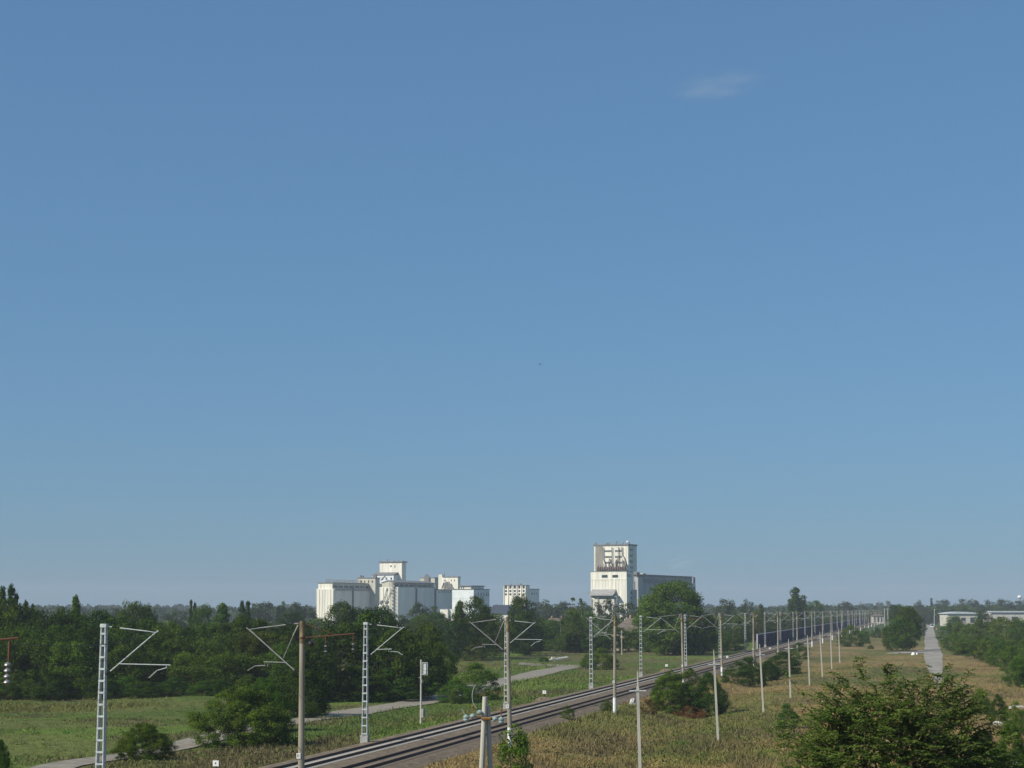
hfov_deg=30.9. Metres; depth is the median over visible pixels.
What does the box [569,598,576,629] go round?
sparse poplar
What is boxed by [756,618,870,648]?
noise fence
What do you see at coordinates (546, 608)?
distant tree
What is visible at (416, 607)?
distant tree
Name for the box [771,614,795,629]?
broadleaf tree
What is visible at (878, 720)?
acacia tree
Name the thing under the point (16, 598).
poplar tree
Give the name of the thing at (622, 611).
distant tree
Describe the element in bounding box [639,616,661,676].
lattice mast
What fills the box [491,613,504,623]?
broadleaf tree
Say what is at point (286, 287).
sky
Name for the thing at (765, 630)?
lattice mast
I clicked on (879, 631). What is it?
shrub
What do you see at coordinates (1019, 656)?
shrub
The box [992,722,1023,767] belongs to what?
shrub
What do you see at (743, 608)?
distant tree
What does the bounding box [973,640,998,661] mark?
broadleaf tree
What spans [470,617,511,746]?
concrete pole
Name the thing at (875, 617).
house
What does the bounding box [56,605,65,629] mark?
broadleaf tree
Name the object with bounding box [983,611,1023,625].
warehouse
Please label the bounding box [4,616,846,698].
contact wire
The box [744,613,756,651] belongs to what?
lattice mast
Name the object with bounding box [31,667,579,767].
side road
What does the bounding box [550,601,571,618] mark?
distant tree
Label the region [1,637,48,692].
broadleaf tree
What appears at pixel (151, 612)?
broadleaf tree
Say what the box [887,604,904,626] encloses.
broadleaf tree
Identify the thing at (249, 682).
shrub
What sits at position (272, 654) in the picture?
broadleaf tree
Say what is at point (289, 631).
broadleaf tree
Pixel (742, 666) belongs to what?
shrub
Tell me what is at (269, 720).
shrub
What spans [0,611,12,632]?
broadleaf tree
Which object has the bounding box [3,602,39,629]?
broadleaf tree
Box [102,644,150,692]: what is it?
broadleaf tree
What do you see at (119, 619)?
broadleaf tree
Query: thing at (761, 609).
distant poplar
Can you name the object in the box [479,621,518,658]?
broadleaf tree
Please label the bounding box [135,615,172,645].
broadleaf tree
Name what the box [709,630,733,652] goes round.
broadleaf tree
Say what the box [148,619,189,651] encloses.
broadleaf tree
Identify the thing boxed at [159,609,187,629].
distant tree
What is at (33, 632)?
broadleaf tree
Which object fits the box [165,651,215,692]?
broadleaf tree
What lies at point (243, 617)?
broadleaf tree
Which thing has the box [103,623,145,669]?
broadleaf tree
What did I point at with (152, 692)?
shrub
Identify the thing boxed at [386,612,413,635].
distant tree
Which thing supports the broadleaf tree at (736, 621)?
on the ground at (878, 649)
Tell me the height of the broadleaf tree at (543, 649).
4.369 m
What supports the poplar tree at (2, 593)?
on the ground at (878, 649)
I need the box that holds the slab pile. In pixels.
[549,656,568,660]
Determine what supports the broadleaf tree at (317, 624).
on the ground at (878, 649)
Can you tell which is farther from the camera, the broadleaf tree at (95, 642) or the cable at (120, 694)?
the broadleaf tree at (95, 642)
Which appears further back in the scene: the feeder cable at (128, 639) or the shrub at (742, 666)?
the shrub at (742, 666)
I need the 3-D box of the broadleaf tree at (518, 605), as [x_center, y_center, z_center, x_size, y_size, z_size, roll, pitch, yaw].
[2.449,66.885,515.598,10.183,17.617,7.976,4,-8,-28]
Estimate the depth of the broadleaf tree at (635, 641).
535.60 m
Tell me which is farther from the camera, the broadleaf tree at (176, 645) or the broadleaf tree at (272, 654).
the broadleaf tree at (176, 645)
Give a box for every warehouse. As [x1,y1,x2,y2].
[938,612,977,625]
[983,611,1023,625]
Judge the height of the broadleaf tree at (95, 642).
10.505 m
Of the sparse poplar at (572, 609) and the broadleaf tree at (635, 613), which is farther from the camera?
the broadleaf tree at (635, 613)
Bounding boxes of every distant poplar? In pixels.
[274,605,281,624]
[278,601,286,622]
[758,603,764,623]
[800,595,809,623]
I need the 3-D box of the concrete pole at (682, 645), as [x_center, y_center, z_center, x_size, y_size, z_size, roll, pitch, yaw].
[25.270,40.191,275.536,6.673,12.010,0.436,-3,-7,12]
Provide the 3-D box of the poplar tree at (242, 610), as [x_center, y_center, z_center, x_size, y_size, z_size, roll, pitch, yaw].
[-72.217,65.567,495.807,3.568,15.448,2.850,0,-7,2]
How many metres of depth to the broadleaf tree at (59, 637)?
281.05 m
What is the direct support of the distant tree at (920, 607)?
on the ground at (878, 649)
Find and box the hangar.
[491,605,524,619]
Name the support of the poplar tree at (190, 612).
on the ground at (878, 649)
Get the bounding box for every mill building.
[420,574,437,588]
[438,573,459,588]
[503,582,538,611]
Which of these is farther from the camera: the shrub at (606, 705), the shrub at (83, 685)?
the shrub at (83, 685)
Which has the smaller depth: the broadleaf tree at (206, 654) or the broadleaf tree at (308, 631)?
the broadleaf tree at (206, 654)
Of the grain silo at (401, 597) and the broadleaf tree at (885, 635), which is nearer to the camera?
the broadleaf tree at (885, 635)
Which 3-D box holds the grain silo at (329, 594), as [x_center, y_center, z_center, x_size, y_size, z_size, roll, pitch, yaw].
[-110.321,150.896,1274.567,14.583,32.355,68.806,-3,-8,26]
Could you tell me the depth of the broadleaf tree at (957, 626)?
675.50 m
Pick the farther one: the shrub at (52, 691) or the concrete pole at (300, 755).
the shrub at (52, 691)
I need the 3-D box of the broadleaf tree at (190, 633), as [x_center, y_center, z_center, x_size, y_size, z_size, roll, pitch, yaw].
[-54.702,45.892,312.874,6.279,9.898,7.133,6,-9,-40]
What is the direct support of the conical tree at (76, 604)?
on the ground at (878, 649)
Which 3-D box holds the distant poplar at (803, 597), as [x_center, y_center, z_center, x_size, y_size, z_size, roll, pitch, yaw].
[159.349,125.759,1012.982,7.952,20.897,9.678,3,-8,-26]
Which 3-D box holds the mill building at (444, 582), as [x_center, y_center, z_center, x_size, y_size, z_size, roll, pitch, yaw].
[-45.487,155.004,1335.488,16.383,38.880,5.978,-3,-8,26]
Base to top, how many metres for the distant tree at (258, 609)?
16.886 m
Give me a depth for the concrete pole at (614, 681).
214.45 m
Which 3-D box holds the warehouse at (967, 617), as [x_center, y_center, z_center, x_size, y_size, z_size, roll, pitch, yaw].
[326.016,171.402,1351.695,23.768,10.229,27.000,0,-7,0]
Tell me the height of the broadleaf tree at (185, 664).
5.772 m
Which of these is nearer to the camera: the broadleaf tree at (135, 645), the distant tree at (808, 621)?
the broadleaf tree at (135, 645)
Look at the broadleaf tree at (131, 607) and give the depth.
416.03 m
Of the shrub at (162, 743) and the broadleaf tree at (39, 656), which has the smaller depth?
the shrub at (162, 743)
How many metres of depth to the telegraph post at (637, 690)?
123.59 m
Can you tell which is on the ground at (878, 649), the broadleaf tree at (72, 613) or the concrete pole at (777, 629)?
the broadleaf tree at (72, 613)
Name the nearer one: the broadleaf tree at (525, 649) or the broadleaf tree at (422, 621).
the broadleaf tree at (525, 649)
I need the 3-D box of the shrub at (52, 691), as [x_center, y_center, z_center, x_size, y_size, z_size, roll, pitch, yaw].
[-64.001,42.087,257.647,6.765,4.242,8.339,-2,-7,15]
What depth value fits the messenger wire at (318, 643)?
110.72 m
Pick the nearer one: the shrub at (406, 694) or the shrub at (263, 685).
the shrub at (263, 685)
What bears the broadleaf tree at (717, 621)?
on the ground at (878, 649)
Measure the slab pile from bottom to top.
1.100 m
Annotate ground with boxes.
[0,613,1023,767]
[258,621,886,767]
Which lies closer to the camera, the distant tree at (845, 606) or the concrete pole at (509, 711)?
the concrete pole at (509, 711)
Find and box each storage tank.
[440,609,448,618]
[449,609,454,619]
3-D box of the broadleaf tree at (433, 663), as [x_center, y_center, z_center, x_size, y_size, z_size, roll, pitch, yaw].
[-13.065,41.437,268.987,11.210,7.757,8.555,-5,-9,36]
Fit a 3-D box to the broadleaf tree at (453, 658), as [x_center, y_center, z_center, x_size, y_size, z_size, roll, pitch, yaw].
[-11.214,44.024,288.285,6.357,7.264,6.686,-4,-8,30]
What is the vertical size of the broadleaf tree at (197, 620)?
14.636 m
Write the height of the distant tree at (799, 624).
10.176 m
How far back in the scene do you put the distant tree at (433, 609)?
754.17 m
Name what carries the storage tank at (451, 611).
on the ground at (878, 649)
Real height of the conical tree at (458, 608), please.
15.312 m
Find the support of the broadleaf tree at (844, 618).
on the ground at (878, 649)
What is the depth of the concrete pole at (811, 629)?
585.99 m
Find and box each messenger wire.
[0,611,856,668]
[6,611,844,657]
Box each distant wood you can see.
[17,604,1002,622]
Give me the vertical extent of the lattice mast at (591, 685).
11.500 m
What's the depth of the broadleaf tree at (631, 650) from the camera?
538.60 m
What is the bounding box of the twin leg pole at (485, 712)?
[461,685,503,767]
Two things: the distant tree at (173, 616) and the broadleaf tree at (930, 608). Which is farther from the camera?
the broadleaf tree at (930, 608)
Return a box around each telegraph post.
[629,671,645,767]
[708,650,719,739]
[759,644,764,712]
[785,639,792,696]
[804,635,809,684]
[817,637,822,675]
[828,630,832,668]
[838,628,839,662]
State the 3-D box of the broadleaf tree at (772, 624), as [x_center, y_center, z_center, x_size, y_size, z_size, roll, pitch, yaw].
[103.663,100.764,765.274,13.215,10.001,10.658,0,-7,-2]
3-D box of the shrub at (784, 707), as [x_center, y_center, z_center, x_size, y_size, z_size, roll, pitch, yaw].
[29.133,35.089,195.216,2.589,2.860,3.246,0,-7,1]
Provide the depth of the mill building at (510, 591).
1307.21 m
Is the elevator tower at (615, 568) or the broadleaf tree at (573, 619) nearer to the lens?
the broadleaf tree at (573, 619)
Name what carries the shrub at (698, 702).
on the ground at (878, 649)
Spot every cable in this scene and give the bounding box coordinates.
[0,630,277,646]
[0,684,294,714]
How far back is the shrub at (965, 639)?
532.54 m
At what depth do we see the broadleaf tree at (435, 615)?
635.14 m
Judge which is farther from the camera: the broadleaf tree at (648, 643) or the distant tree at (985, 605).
the distant tree at (985, 605)
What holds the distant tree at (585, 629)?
on the ground at (878, 649)
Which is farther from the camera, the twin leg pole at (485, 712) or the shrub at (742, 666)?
the shrub at (742, 666)
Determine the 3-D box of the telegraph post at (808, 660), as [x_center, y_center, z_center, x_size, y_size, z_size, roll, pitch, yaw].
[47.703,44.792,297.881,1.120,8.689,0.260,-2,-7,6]
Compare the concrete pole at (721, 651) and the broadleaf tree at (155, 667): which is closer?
the broadleaf tree at (155, 667)
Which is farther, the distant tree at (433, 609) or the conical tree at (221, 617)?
the distant tree at (433, 609)
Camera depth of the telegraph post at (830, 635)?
381.51 m
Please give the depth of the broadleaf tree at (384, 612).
396.25 m
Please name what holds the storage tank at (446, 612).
on the ground at (878, 649)
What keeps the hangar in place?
on the ground at (878, 649)
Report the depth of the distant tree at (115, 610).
891.68 m
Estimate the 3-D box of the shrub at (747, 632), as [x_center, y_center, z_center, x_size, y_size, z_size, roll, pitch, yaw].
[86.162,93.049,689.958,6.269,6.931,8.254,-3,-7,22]
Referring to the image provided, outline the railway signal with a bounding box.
[419,660,427,723]
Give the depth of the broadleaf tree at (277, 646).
283.47 m
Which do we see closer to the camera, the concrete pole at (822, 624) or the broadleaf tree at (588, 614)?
the concrete pole at (822, 624)
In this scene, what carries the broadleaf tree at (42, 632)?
on the ground at (878, 649)
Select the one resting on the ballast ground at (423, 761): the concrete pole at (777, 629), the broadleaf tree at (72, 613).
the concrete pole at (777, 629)
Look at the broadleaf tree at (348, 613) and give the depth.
416.03 m
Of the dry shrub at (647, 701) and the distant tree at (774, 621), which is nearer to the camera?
the dry shrub at (647, 701)
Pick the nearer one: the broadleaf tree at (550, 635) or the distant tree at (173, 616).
the broadleaf tree at (550, 635)
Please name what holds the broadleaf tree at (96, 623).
on the ground at (878, 649)
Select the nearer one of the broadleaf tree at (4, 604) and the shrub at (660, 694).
the shrub at (660, 694)
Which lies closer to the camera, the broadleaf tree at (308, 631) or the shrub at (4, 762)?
the shrub at (4, 762)
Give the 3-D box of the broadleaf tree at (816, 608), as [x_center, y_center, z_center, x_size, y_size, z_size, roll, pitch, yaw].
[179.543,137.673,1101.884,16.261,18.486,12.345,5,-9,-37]
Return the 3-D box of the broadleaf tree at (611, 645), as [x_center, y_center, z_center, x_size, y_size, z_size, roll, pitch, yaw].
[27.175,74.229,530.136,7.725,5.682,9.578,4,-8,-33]
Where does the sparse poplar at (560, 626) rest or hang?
on the ground at (878, 649)
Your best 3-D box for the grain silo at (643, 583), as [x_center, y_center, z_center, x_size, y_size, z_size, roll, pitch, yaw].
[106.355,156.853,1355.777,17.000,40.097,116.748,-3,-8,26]
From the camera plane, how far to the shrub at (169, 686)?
260.12 m
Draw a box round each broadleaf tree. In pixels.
[0,597,10,610]
[0,606,28,631]
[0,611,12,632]
[0,620,9,674]
[0,622,34,695]
[1,625,50,691]
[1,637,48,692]
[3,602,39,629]
[4,638,76,696]
[22,605,49,626]
[28,627,62,659]
[33,612,74,641]
[36,640,98,695]
[40,622,89,683]
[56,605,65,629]
[62,608,92,639]
[63,625,115,675]
[69,609,115,650]
[75,653,113,687]
[93,630,115,676]
[93,651,130,691]
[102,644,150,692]
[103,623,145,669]
[105,612,128,631]
[112,632,174,680]
[113,617,158,650]
[114,599,150,642]
[118,649,185,688]
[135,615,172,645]
[138,603,160,633]
[142,632,195,680]
[147,654,193,688]
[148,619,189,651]
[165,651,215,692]
[166,635,216,655]
[182,636,232,683]
[182,670,220,691]
[183,627,201,653]
[185,602,213,637]
[190,622,223,649]
[201,651,264,686]
[206,656,280,683]
[224,613,265,655]
[225,614,263,633]
[229,631,272,669]
[236,630,294,659]
[254,651,288,678]
[255,618,278,652]
[268,644,327,695]
[269,642,298,660]
[272,624,299,657]
[275,611,307,633]
[283,638,340,701]
[288,619,314,657]
[309,617,332,640]
[313,621,376,696]
[322,599,356,658]
[340,604,363,660]
[343,609,413,691]
[351,617,378,667]
[358,603,401,663]
[368,626,428,698]
[404,617,445,641]
[405,643,450,693]
[406,612,430,638]
[412,623,449,687]
[418,611,450,641]
[429,647,460,687]
[438,612,473,660]
[457,610,500,659]
[463,594,491,657]
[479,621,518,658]
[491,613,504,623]
[504,610,550,655]
[507,593,536,653]
[532,640,553,650]
[534,618,565,639]
[536,628,556,650]
[542,638,573,651]
[560,634,597,652]
[562,609,587,652]
[575,610,601,638]
[580,633,611,652]
[595,633,619,651]
[598,613,623,642]
[605,627,630,651]
[622,627,648,650]
[622,637,637,651]
[629,579,712,654]
[631,605,641,617]
[633,637,652,651]
[642,609,672,650]
[689,617,718,653]
[706,614,731,636]
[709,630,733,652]
[724,613,739,633]
[724,635,750,650]
[731,615,751,631]
[743,610,768,633]
[752,616,776,631]
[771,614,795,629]
[806,600,826,624]
[823,612,838,622]
[824,617,831,623]
[832,616,846,622]
[880,627,898,650]
[881,617,920,651]
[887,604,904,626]
[894,604,921,649]
[921,606,938,623]
[931,605,948,622]
[943,616,962,630]
[947,605,972,611]
[950,621,969,637]
[956,640,988,658]
[967,620,990,640]
[970,608,980,617]
[973,609,994,630]
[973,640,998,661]
[987,605,999,610]
[988,616,1011,639]
[1003,618,1022,645]
[1008,618,1023,644]
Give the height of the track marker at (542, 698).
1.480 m
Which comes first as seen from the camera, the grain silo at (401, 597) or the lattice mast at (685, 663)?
the lattice mast at (685, 663)
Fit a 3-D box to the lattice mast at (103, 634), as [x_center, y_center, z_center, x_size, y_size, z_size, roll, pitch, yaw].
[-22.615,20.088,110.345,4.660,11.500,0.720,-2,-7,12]
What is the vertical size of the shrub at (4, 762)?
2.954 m
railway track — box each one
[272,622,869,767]
[341,623,872,767]
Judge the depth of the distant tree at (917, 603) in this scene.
1785.80 m
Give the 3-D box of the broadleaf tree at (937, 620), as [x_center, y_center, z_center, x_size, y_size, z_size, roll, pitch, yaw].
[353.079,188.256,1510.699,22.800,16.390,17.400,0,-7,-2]
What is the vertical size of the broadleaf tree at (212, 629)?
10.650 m
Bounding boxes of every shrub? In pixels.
[0,677,25,699]
[0,739,10,767]
[29,671,80,700]
[65,676,97,699]
[83,672,118,699]
[102,676,150,697]
[110,722,177,760]
[121,681,172,697]
[156,677,193,696]
[183,683,297,747]
[184,680,212,695]
[201,680,235,695]
[233,674,259,692]
[244,676,294,729]
[274,660,331,717]
[319,665,391,701]
[361,666,442,700]
[435,678,475,702]
[448,662,503,700]
[449,689,461,703]
[538,657,548,661]
[559,706,574,720]
[579,654,596,667]
[585,646,620,669]
[600,699,612,711]
[640,698,660,715]
[648,670,696,713]
[667,667,714,708]
[672,706,707,718]
[689,671,731,716]
[720,656,771,686]
[731,628,743,642]
[736,625,751,641]
[743,622,757,640]
[756,660,782,680]
[762,650,801,675]
[776,703,800,727]
[789,642,811,658]
[835,624,866,646]
[859,627,870,643]
[869,627,881,637]
[935,621,959,641]
[940,632,959,650]
[948,638,972,655]
[952,634,971,650]
[958,623,979,638]
[969,688,991,715]
[977,735,995,767]
[981,643,1013,666]
[986,694,1008,722]
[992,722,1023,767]
[995,645,1022,670]
[999,658,1023,687]
[1003,700,1023,734]
[1012,648,1023,676]
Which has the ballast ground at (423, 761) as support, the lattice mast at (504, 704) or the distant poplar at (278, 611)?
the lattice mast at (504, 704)
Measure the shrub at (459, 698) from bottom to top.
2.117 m
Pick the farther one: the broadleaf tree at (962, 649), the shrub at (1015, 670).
the broadleaf tree at (962, 649)
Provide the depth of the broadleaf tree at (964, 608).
1441.10 m
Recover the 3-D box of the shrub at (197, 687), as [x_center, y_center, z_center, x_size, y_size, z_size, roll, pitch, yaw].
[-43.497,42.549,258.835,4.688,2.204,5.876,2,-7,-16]
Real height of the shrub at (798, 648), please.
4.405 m
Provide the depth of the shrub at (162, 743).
151.12 m
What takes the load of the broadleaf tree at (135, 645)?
on the ground at (878, 649)
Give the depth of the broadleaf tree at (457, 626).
445.24 m
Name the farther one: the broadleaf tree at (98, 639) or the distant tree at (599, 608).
the distant tree at (599, 608)
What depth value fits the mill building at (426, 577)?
1364.28 m
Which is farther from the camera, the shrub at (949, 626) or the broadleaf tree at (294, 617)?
the shrub at (949, 626)
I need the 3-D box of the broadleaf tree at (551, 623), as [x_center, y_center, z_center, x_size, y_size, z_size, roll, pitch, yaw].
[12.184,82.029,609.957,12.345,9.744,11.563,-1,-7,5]
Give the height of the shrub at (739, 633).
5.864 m
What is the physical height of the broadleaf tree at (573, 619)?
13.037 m
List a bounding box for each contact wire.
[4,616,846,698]
[7,615,846,686]
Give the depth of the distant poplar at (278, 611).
843.10 m
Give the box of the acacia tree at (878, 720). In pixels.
[758,656,1023,767]
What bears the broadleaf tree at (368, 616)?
on the ground at (878, 649)
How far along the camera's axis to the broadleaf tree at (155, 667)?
274.17 m
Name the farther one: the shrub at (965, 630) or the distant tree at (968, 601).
the distant tree at (968, 601)
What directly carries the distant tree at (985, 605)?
on the ground at (878, 649)
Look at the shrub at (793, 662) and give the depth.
356.16 m
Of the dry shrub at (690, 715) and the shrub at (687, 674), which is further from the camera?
the shrub at (687, 674)
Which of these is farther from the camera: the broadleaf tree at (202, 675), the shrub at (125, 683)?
the broadleaf tree at (202, 675)
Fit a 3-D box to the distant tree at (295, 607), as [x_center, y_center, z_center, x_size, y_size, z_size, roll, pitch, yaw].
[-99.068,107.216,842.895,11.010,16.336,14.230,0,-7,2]
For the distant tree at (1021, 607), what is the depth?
1442.65 m
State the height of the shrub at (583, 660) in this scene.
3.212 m
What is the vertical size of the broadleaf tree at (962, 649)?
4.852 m
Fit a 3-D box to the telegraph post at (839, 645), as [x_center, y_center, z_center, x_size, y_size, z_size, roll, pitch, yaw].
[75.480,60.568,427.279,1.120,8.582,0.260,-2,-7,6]
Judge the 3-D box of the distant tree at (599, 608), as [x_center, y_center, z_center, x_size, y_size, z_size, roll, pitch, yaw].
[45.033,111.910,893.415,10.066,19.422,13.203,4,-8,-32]
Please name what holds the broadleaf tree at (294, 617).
on the ground at (878, 649)
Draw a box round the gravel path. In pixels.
[887,650,923,653]
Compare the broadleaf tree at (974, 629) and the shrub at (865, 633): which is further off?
the shrub at (865, 633)
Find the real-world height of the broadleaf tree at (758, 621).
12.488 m
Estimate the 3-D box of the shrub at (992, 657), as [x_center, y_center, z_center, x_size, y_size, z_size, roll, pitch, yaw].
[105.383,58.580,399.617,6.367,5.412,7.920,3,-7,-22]
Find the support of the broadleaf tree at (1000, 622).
on the ground at (878, 649)
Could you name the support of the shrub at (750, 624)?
on the ground at (878, 649)
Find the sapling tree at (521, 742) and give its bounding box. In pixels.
[495,723,533,767]
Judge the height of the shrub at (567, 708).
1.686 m
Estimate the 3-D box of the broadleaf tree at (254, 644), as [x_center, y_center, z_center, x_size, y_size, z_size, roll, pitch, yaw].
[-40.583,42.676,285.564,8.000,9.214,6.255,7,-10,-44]
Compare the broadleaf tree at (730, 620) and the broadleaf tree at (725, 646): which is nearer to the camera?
the broadleaf tree at (725, 646)
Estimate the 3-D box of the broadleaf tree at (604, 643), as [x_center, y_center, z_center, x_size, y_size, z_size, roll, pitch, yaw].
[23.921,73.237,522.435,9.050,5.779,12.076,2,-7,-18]
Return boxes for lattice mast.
[95,624,167,767]
[360,622,403,742]
[503,619,541,708]
[589,617,612,688]
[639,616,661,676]
[684,615,701,665]
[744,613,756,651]
[764,613,778,646]
[792,612,804,639]
[804,612,810,637]
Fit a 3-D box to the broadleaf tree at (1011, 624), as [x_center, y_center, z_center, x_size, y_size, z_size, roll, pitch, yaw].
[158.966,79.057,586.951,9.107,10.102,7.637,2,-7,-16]
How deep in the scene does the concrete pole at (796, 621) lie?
519.46 m
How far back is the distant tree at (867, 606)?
2095.63 m
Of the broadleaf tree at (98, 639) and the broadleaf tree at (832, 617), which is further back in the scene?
the broadleaf tree at (832, 617)
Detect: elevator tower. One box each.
[373,559,407,583]
[587,541,636,624]
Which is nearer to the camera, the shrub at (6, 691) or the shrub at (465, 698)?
the shrub at (465, 698)
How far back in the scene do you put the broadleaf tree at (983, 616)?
990.34 m
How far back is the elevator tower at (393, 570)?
1305.79 m
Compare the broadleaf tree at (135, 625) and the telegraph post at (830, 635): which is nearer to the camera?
the broadleaf tree at (135, 625)
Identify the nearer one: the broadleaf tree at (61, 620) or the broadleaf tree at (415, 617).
the broadleaf tree at (61, 620)
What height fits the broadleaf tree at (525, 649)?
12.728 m
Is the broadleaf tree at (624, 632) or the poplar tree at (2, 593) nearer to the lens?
the poplar tree at (2, 593)
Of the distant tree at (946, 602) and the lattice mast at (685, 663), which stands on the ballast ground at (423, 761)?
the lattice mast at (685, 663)
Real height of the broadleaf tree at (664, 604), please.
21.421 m
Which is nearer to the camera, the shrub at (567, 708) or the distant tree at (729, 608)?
the shrub at (567, 708)
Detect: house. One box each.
[358,574,379,611]
[452,585,489,618]
[548,616,569,629]
[611,615,642,650]
[872,613,883,623]
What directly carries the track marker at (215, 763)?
on the ground at (878, 649)
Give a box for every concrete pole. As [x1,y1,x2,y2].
[0,637,18,684]
[246,621,354,767]
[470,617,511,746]
[586,615,616,712]
[660,613,702,682]
[702,613,722,675]
[737,612,754,665]
[764,612,790,654]
[784,611,797,641]
[801,611,812,646]
[813,611,822,642]
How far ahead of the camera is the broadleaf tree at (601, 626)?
631.75 m
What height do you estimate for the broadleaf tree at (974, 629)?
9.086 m
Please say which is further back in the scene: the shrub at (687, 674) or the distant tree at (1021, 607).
the distant tree at (1021, 607)
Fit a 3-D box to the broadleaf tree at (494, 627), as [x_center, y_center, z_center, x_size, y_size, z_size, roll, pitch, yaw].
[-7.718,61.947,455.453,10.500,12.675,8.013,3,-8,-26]
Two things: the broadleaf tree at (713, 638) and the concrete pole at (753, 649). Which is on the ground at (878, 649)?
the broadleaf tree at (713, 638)
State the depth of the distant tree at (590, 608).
989.03 m
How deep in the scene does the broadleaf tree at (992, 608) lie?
1515.44 m
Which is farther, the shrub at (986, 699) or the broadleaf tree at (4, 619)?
the broadleaf tree at (4, 619)
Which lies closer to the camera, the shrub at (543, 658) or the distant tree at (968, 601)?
the shrub at (543, 658)
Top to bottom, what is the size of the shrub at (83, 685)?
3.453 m
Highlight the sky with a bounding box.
[0,0,1023,610]
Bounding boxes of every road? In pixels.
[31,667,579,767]
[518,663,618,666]
[924,624,942,685]
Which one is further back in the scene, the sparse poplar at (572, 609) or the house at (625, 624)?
the house at (625, 624)
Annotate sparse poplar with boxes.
[558,611,564,650]
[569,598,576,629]
[578,598,583,637]
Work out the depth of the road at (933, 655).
513.96 m
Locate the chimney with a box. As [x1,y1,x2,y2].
[693,577,695,613]
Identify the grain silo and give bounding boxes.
[316,579,381,626]
[379,580,451,627]
[633,571,692,621]
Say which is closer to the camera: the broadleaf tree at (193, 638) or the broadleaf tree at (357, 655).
the broadleaf tree at (357, 655)
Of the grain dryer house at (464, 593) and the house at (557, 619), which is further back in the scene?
the grain dryer house at (464, 593)
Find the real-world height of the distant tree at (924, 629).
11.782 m
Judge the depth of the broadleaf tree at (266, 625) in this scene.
305.18 m
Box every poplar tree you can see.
[0,585,6,613]
[5,583,17,619]
[14,593,19,620]
[22,599,28,620]
[187,599,192,636]
[238,600,245,616]
[244,601,251,622]
[786,587,806,626]
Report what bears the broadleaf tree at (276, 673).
on the ground at (878, 649)
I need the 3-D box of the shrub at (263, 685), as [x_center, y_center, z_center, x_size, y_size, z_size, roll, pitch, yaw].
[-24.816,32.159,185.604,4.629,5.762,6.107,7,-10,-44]
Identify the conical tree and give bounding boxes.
[70,594,81,625]
[207,602,230,651]
[450,600,469,658]
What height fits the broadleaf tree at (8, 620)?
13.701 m
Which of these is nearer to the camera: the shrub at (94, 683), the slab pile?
the shrub at (94, 683)
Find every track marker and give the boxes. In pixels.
[213,760,218,767]
[534,691,549,700]
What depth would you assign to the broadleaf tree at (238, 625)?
304.41 m
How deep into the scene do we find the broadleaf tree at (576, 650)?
525.93 m
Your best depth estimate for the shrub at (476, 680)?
253.67 m
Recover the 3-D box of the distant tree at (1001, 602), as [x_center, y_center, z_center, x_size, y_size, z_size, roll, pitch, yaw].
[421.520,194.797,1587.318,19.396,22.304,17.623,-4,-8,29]
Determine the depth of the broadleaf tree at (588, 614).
679.17 m
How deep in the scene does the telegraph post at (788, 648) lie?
253.67 m
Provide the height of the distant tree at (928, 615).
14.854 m
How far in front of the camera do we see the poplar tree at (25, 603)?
337.42 m
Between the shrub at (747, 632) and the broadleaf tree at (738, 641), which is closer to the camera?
the broadleaf tree at (738, 641)
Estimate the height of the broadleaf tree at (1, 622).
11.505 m
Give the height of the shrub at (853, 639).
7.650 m
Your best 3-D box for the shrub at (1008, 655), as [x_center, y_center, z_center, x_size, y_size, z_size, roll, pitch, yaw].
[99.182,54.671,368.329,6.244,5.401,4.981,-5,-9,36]
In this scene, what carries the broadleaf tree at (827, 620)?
on the ground at (878, 649)
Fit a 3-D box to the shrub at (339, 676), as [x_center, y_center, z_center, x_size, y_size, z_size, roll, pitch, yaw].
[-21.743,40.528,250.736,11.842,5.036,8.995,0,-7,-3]
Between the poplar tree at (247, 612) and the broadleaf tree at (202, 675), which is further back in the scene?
the poplar tree at (247, 612)
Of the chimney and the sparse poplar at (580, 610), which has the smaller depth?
the sparse poplar at (580, 610)
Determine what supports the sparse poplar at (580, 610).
on the ground at (878, 649)
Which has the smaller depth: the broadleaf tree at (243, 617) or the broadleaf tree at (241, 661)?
the broadleaf tree at (241, 661)
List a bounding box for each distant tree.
[110,608,131,624]
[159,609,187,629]
[242,601,276,629]
[282,602,304,623]
[298,604,317,622]
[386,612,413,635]
[408,601,423,624]
[420,605,443,623]
[532,599,561,621]
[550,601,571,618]
[553,616,592,632]
[576,601,595,631]
[594,596,617,630]
[610,601,635,622]
[711,598,736,629]
[736,599,753,620]
[766,615,786,627]
[787,614,801,628]
[805,615,814,625]
[832,601,860,619]
[858,603,879,609]
[911,611,927,637]
[913,600,923,608]
[913,604,923,622]
[920,606,933,624]
[933,599,955,608]
[953,598,978,606]
[975,600,996,608]
[993,598,1013,609]
[1003,600,1022,610]
[1013,606,1023,610]

